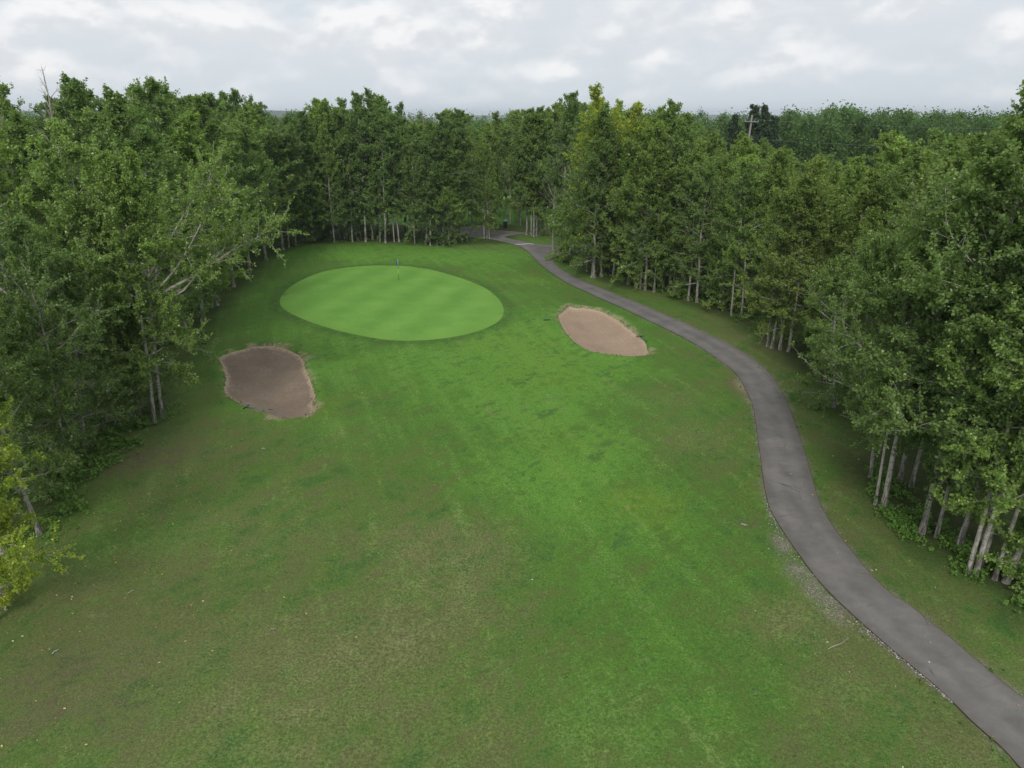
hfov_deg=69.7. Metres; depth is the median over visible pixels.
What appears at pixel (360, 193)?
poplar tree
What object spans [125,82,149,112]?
poplar tree
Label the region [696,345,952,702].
gravel
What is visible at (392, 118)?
poplar tree
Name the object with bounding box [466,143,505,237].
poplar tree
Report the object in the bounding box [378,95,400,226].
poplar tree
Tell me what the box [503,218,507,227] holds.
litter bin
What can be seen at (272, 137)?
poplar tree
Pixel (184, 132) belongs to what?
poplar tree
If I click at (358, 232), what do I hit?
sapling
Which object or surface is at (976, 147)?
poplar tree
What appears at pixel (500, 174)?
poplar tree
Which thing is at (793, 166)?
poplar tree
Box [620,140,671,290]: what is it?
poplar tree
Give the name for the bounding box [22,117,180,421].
poplar tree
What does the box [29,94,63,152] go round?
poplar tree
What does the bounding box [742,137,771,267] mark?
poplar tree
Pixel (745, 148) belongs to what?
poplar tree
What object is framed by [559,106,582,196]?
poplar tree
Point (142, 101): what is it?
poplar tree
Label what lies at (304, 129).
poplar tree
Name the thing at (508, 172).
poplar tree
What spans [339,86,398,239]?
poplar tree
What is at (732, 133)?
pine tree
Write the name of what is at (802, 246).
poplar tree
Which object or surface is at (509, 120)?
poplar tree
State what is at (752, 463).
rough grass
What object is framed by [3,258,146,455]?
poplar tree
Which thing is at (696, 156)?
poplar tree
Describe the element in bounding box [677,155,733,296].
poplar tree
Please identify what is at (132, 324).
poplar tree
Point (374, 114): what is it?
poplar tree
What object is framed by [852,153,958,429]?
poplar tree
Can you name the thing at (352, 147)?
poplar tree
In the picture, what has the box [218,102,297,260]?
poplar tree
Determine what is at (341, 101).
poplar tree
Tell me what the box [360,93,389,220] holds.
poplar tree
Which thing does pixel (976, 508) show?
poplar tree
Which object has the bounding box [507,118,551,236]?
poplar tree
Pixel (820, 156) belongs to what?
poplar tree
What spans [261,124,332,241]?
poplar tree
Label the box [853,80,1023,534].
poplar tree
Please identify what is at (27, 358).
poplar tree
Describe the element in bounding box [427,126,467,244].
poplar tree
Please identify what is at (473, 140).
poplar tree
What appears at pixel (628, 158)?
poplar tree
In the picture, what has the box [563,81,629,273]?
poplar tree
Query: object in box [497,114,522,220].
poplar tree
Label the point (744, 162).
poplar tree
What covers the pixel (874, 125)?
power line
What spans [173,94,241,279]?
poplar tree
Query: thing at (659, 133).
poplar tree
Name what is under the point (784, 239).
poplar tree
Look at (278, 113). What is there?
hills
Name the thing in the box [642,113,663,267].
poplar tree
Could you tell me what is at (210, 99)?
poplar tree
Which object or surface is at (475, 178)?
poplar tree
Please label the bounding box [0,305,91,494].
poplar tree
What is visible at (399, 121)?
poplar tree
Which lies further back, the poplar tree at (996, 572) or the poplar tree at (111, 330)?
the poplar tree at (111, 330)
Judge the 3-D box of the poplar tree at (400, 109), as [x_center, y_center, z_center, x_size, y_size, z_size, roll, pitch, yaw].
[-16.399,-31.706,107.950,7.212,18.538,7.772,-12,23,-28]
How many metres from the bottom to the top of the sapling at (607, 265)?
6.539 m
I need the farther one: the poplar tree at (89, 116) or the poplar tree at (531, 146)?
the poplar tree at (531, 146)
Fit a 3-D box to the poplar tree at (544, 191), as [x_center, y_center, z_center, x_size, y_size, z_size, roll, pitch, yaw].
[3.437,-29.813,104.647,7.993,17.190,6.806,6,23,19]
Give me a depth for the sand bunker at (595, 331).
59.25 m
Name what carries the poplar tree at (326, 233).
on the ground at (520, 341)
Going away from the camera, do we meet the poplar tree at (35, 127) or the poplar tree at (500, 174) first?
the poplar tree at (35, 127)
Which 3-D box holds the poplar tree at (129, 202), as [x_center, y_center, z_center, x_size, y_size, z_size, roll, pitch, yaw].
[-16.881,-4.946,39.382,12.103,15.602,6.456,3,20,-1]
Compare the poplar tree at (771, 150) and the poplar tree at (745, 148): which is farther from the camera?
the poplar tree at (771, 150)
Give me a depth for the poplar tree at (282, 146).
91.57 m
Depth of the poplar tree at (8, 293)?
34.88 m
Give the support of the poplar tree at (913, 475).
on the ground at (520, 341)
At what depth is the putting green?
66.26 m
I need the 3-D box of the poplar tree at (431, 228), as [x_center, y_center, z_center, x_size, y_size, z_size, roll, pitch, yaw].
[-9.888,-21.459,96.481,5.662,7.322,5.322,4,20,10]
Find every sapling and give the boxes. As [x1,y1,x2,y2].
[271,211,301,244]
[294,191,319,241]
[336,195,375,240]
[425,208,457,243]
[579,220,624,275]
[621,228,663,287]
[661,236,708,297]
[697,244,755,310]
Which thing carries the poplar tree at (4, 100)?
on the ground at (520, 341)
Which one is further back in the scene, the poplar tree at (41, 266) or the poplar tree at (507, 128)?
the poplar tree at (507, 128)
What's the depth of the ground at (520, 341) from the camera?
28.01 m
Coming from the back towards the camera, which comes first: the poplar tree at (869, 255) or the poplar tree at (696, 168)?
the poplar tree at (696, 168)
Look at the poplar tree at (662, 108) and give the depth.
85.48 m
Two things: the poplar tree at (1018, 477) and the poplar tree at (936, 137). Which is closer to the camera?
the poplar tree at (1018, 477)
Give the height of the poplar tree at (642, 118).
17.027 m
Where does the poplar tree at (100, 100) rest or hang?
on the ground at (520, 341)
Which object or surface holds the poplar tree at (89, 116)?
on the ground at (520, 341)
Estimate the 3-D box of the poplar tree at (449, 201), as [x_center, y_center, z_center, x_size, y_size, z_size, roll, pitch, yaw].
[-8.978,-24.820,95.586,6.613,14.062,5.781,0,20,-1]
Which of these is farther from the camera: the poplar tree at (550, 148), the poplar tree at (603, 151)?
the poplar tree at (550, 148)
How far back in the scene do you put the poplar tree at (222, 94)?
106.06 m
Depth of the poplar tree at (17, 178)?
47.17 m
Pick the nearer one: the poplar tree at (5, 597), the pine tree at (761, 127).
the poplar tree at (5, 597)
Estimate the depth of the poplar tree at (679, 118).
81.12 m
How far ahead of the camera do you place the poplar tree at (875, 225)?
41.77 m
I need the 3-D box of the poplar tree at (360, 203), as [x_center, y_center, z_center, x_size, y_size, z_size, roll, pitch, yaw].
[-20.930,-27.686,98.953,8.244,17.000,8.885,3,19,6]
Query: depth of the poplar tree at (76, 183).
53.22 m
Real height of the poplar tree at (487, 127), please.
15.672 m
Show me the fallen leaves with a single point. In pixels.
(355, 637)
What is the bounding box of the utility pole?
[744,115,758,139]
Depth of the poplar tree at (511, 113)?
140.83 m
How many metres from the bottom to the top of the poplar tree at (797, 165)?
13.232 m
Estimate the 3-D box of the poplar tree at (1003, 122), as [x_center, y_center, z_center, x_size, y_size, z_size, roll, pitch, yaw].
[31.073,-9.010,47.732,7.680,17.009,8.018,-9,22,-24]
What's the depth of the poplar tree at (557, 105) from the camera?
120.84 m
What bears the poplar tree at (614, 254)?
on the ground at (520, 341)
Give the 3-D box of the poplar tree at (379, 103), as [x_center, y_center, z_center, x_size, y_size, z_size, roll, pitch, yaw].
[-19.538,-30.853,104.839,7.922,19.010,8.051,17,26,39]
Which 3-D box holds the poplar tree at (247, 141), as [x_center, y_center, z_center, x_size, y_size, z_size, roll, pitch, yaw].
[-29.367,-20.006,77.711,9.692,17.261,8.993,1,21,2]
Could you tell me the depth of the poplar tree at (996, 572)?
25.25 m
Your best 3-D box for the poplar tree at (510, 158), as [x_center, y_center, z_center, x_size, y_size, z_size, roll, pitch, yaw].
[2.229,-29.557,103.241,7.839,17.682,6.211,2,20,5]
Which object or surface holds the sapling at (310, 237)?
on the ground at (520, 341)
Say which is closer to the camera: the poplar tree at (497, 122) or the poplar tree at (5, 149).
the poplar tree at (5, 149)
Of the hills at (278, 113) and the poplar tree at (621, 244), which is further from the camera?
the hills at (278, 113)
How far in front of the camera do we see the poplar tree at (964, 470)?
25.61 m
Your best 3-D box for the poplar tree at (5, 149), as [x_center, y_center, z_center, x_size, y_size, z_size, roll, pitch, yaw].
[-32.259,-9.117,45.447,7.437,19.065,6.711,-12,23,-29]
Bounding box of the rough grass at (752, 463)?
[218,235,1005,761]
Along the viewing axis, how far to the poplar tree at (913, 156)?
43.60 m
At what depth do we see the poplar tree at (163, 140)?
74.15 m
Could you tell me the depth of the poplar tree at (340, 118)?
99.22 m
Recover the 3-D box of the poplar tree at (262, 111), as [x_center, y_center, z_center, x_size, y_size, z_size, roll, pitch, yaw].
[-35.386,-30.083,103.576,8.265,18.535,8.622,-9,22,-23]
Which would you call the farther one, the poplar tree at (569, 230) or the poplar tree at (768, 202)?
the poplar tree at (569, 230)
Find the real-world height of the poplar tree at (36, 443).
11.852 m
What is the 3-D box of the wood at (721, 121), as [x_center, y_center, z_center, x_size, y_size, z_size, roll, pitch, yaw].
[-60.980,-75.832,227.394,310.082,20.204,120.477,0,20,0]
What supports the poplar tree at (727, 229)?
on the ground at (520, 341)
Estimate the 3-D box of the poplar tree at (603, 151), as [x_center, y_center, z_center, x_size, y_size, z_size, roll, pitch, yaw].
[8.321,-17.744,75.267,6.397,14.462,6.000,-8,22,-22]
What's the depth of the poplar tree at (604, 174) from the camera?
74.51 m
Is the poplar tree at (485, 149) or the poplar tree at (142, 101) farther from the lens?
the poplar tree at (485, 149)
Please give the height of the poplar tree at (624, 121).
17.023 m
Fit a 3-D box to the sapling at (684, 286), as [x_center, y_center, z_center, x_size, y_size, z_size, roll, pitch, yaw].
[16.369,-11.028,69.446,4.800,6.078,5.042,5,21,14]
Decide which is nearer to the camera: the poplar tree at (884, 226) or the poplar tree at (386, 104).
the poplar tree at (884, 226)
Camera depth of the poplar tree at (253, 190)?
85.55 m
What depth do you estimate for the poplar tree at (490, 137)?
112.28 m
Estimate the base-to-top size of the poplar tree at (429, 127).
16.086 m
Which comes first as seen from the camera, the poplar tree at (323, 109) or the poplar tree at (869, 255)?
the poplar tree at (869, 255)
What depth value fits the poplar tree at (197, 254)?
53.61 m
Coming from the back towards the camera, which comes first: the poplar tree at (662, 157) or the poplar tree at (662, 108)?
the poplar tree at (662, 108)
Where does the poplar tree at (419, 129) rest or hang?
on the ground at (520, 341)
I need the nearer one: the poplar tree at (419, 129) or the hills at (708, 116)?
the poplar tree at (419, 129)
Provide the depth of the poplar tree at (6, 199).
55.97 m
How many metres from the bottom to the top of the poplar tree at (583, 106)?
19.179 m
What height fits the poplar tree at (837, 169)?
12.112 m
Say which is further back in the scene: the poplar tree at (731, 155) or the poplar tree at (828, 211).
the poplar tree at (731, 155)
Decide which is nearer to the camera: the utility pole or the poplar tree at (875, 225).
the poplar tree at (875, 225)
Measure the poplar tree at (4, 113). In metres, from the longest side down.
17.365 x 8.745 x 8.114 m
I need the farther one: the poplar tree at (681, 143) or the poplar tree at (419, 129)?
the poplar tree at (419, 129)
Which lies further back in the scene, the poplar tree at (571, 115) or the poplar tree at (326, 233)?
the poplar tree at (326, 233)
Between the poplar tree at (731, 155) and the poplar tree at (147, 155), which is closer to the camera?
the poplar tree at (147, 155)
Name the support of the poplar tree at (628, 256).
on the ground at (520, 341)
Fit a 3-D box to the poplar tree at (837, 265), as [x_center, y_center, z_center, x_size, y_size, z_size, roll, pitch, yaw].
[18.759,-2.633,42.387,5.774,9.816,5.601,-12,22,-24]
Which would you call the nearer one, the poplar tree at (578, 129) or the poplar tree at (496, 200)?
the poplar tree at (578, 129)
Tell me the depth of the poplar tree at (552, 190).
105.83 m
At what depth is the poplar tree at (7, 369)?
28.17 m
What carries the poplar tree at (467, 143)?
on the ground at (520, 341)
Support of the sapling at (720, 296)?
on the ground at (520, 341)
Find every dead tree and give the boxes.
[0,115,60,346]
[38,67,89,307]
[536,122,562,249]
[543,149,577,250]
[668,146,686,288]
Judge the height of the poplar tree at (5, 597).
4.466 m
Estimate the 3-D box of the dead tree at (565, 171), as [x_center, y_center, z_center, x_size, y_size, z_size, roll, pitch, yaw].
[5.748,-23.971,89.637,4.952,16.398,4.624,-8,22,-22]
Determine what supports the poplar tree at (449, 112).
on the ground at (520, 341)
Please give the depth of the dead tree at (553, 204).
92.68 m
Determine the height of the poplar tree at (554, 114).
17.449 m
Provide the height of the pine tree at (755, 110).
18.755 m
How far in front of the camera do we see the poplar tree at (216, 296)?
63.48 m
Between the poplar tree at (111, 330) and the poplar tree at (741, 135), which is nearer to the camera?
the poplar tree at (111, 330)
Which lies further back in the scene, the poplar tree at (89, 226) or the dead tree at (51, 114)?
the dead tree at (51, 114)
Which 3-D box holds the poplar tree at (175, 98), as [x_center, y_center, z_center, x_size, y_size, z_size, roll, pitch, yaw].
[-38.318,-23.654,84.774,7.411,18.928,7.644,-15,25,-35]
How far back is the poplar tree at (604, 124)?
73.64 m
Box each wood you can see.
[20,104,760,167]
[676,99,1019,183]
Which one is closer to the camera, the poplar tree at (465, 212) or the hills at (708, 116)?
the poplar tree at (465, 212)
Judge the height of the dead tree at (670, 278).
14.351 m
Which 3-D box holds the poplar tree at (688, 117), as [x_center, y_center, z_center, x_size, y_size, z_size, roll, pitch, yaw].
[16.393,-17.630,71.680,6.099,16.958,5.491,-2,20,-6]
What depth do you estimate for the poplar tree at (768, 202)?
64.28 m
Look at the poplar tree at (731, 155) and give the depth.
73.28 m
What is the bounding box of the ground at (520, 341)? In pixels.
[0,117,1023,767]
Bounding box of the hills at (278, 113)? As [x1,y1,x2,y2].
[18,110,308,118]
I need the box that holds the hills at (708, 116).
[403,115,990,118]
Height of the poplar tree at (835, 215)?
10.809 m
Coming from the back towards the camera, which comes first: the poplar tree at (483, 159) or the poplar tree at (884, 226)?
the poplar tree at (483, 159)
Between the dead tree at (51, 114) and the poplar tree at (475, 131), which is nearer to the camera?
the dead tree at (51, 114)
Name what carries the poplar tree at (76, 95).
on the ground at (520, 341)
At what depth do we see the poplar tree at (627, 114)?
87.09 m
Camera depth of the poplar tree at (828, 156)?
70.90 m
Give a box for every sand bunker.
[219,346,314,417]
[558,306,648,355]
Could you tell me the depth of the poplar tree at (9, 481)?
24.04 m
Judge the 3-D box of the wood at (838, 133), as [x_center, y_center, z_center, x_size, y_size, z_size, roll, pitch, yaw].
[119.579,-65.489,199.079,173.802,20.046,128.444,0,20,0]
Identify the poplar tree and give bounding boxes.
[0,82,34,202]
[0,105,74,250]
[0,108,96,350]
[0,119,56,356]
[0,165,34,304]
[0,166,64,352]
[0,185,70,443]
[0,209,130,468]
[0,294,97,507]
[0,295,79,535]
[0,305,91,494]
[0,346,49,552]
[0,395,84,592]
[0,498,42,609]
[3,110,56,223]
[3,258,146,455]
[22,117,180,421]
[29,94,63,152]
[31,71,99,217]
[46,145,96,300]
[49,299,152,424]
[50,76,108,273]
[58,173,162,413]
[60,83,199,332]
[62,88,112,256]
[67,147,212,422]
[70,106,186,326]
[80,140,309,418]
[100,124,224,371]
[102,127,222,341]
[103,287,185,422]
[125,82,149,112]
[126,90,168,135]
[128,76,208,299]
[149,109,268,323]
[150,104,215,275]
[165,93,181,119]
[167,111,240,305]
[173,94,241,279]
[174,95,188,112]
[177,91,232,145]
[187,91,269,286]
[209,136,242,267]
[214,109,288,272]
[215,90,229,114]
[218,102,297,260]
[220,88,262,211]
[224,102,270,232]
[236,147,272,256]
[238,101,279,234]
[239,106,314,249]
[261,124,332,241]
[266,122,313,245]
[271,126,310,246]
[276,113,297,221]
[286,110,334,238]
[287,132,331,235]
[298,97,351,237]
[300,181,342,237]
[307,120,358,242]
[310,96,354,232]
[311,106,361,238]
[312,98,354,237]
[325,121,376,241]
[331,122,383,239]
[334,91,383,241]
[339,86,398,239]
[350,102,407,242]
[353,97,402,232]
[353,155,382,232]
[356,113,403,241]
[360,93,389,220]
[369,112,416,241]
[369,126,412,241]
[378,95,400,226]
[389,121,430,243]
[394,101,422,229]
[394,111,420,233]
[399,122,428,237]
[401,120,453,244]
[404,129,456,245]
[417,194,456,246]
[419,137,467,245]
[420,109,472,244]
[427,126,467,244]
[440,112,480,240]
[444,108,462,146]
[445,108,486,240]
[449,118,481,225]
[459,142,476,216]
[462,136,496,224]
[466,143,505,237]
[466,144,498,238]
[468,126,483,203]
[471,121,501,192]
[473,151,501,238]
[475,129,504,207]
[477,136,506,211]
[491,110,514,213]
[491,124,522,223]
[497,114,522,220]
[499,111,521,208]
[500,116,525,224]
[501,107,554,234]
[504,108,523,177]
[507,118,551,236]
[508,124,563,233]
[510,111,558,235]
[514,111,553,235]
[519,105,560,235]
[529,109,573,234]
[535,141,566,231]
[537,90,586,254]
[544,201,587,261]
[547,101,557,206]
[554,127,608,271]
[555,102,561,112]
[555,107,595,265]
[558,104,573,211]
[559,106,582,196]
[560,137,628,277]
[561,100,630,277]
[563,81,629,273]
[570,133,630,276]
[576,102,586,189]
[589,112,629,205]
[590,137,645,274]
[599,121,656,284]
[603,120,681,288]
[605,100,652,280]
[610,129,637,271]
[614,143,667,290]
[615,99,623,112]
[620,105,646,251]
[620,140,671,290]
[622,145,679,291]
[637,98,696,284]
[638,113,653,126]
[638,138,718,294]
[640,123,703,290]
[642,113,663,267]
[657,104,666,122]
[658,162,725,300]
[665,156,730,302]
[669,111,707,279]
[671,111,708,230]
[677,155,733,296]
[680,165,730,288]
[684,128,724,218]
[699,173,756,299]
[701,137,728,223]
[707,139,759,276]
[710,135,773,296]
[710,161,768,315]
[719,156,850,348]
[720,181,772,304]
[722,153,774,316]
[731,130,760,169]
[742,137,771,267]
[745,158,853,351]
[746,145,797,306]
[746,186,777,286]
[749,184,837,349]
[750,194,800,346]
[755,156,800,275]
[758,146,774,166]
[777,252,876,418]
[780,166,888,365]
[782,148,805,192]
[786,153,830,261]
[786,171,823,308]
[788,129,1023,508]
[789,203,854,343]
[803,229,953,477]
[804,170,856,316]
[805,152,850,258]
[805,177,844,308]
[815,153,869,252]
[823,186,899,328]
[829,159,861,189]
[831,205,898,400]
[835,149,940,340]
[842,146,925,346]
[843,238,947,505]
[845,163,901,321]
[847,180,975,481]
[850,135,936,254]
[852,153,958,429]
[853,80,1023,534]
[854,121,1016,487]
[866,148,971,397]
[867,129,905,184]
[905,281,1023,575]
[910,194,1023,551]
[910,211,1023,537]
[912,127,967,185]
[914,98,1023,540]
[919,137,969,187]
[927,362,1004,511]
[930,381,1023,568]
[940,169,996,484]
[940,211,1023,574]
[946,293,1023,580]
[948,131,971,174]
[963,221,1023,584]
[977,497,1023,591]
[984,109,1023,138]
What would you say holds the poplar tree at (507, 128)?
on the ground at (520, 341)
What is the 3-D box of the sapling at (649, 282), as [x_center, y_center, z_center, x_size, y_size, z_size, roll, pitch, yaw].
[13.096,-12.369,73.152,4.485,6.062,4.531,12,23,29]
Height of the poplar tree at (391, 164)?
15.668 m
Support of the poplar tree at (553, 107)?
on the ground at (520, 341)
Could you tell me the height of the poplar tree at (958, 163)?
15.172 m
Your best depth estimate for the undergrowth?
33.35 m
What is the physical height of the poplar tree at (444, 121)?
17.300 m
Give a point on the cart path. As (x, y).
(980, 696)
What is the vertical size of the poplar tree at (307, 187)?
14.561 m
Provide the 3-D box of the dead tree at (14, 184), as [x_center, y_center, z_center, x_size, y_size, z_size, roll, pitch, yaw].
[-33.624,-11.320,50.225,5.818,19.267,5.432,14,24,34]
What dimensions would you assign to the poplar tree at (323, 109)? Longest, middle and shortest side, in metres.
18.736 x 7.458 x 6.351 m
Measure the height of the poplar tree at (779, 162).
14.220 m
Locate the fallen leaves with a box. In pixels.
[1,249,1019,767]
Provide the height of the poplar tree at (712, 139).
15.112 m
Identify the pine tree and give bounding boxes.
[725,112,743,176]
[740,104,763,142]
[752,103,776,147]
[761,115,786,149]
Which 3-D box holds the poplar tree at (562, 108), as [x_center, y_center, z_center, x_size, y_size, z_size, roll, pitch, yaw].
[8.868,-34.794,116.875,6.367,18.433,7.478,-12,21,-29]
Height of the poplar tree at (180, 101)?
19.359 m
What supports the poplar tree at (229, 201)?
on the ground at (520, 341)
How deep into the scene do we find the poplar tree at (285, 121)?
108.96 m
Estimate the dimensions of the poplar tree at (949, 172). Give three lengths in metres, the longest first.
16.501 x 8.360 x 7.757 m
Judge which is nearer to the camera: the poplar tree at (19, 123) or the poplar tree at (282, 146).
the poplar tree at (19, 123)
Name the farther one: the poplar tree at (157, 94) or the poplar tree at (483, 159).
the poplar tree at (483, 159)
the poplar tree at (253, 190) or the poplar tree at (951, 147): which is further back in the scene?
the poplar tree at (253, 190)
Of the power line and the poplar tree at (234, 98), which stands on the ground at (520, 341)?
the poplar tree at (234, 98)
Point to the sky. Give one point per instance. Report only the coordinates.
(476, 57)
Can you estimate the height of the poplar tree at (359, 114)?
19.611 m
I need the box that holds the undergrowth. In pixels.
[18,231,1023,612]
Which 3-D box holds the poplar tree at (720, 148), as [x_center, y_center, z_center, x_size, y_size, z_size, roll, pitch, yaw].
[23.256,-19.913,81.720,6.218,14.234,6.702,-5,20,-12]
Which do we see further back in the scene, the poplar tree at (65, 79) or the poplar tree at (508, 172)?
the poplar tree at (508, 172)
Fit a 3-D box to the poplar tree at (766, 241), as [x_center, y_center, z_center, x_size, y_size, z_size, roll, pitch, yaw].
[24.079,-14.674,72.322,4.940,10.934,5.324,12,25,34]
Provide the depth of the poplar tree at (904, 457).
31.82 m
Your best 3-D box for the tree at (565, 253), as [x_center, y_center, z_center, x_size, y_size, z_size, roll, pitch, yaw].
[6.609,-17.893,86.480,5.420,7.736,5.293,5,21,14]
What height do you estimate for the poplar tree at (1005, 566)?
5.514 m
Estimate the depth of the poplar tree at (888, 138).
64.60 m
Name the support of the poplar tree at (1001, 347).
on the ground at (520, 341)
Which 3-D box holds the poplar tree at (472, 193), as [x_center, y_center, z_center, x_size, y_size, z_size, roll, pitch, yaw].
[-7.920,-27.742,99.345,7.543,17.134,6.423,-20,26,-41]
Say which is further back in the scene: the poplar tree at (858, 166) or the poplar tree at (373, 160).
the poplar tree at (373, 160)
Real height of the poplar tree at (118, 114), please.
18.389 m
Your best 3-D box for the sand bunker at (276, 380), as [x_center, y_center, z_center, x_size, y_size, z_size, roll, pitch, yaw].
[-16.154,-0.117,48.599,5.726,0.828,15.293,-9,22,-22]
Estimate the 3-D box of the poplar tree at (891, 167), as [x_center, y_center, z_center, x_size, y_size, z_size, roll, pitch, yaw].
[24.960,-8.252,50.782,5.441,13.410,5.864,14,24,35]
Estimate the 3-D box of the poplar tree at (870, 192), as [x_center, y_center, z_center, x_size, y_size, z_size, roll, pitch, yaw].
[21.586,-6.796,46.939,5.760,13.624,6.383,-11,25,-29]
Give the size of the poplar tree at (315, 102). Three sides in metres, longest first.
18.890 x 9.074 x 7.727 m
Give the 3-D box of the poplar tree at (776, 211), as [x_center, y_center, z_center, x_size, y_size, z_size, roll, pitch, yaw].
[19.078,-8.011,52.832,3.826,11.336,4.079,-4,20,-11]
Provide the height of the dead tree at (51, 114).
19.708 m
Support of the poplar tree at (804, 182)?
on the ground at (520, 341)
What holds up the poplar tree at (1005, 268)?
on the ground at (520, 341)
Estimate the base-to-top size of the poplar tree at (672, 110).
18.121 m
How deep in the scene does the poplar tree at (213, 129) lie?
68.49 m
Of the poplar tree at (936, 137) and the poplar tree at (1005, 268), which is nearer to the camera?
the poplar tree at (1005, 268)
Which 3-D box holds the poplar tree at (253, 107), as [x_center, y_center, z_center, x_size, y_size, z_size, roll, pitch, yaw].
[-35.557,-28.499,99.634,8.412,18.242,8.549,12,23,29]
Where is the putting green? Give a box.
[280,265,503,340]
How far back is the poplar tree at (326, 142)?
95.37 m
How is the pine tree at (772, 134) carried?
on the ground at (520, 341)
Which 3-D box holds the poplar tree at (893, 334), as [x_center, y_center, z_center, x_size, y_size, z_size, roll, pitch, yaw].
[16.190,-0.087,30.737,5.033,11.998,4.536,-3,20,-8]
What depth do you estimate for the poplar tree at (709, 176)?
64.27 m
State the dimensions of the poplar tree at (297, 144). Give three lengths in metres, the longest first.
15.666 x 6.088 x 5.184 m
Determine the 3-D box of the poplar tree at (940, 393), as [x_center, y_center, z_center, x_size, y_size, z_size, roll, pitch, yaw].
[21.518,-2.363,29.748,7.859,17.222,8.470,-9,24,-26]
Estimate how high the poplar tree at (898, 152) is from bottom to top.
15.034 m
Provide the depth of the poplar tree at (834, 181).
59.27 m
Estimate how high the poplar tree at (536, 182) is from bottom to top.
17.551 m
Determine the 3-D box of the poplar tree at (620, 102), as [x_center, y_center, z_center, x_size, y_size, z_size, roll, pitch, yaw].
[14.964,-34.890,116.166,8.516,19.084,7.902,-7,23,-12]
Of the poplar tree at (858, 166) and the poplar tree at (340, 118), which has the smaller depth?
the poplar tree at (858, 166)
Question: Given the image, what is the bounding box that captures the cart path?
[434,226,1023,767]
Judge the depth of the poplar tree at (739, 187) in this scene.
59.82 m
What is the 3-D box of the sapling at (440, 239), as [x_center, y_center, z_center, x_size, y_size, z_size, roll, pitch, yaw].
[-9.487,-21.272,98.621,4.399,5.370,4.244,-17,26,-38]
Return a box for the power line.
[768,120,973,128]
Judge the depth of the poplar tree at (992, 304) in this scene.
27.22 m
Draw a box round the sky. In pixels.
[0,0,1023,116]
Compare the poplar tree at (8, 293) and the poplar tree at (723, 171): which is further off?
the poplar tree at (723, 171)
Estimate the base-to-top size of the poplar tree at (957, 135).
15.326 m
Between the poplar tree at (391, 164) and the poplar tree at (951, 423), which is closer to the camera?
the poplar tree at (951, 423)
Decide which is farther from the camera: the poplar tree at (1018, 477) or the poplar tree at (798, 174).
the poplar tree at (798, 174)
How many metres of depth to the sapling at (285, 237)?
96.67 m
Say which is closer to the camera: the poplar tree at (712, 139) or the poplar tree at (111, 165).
the poplar tree at (111, 165)
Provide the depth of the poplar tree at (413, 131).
96.00 m
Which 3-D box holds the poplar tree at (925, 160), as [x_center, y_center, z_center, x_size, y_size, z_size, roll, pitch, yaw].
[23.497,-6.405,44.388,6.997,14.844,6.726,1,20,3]
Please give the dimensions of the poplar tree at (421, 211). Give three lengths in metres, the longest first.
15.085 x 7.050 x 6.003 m
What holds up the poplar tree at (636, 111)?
on the ground at (520, 341)

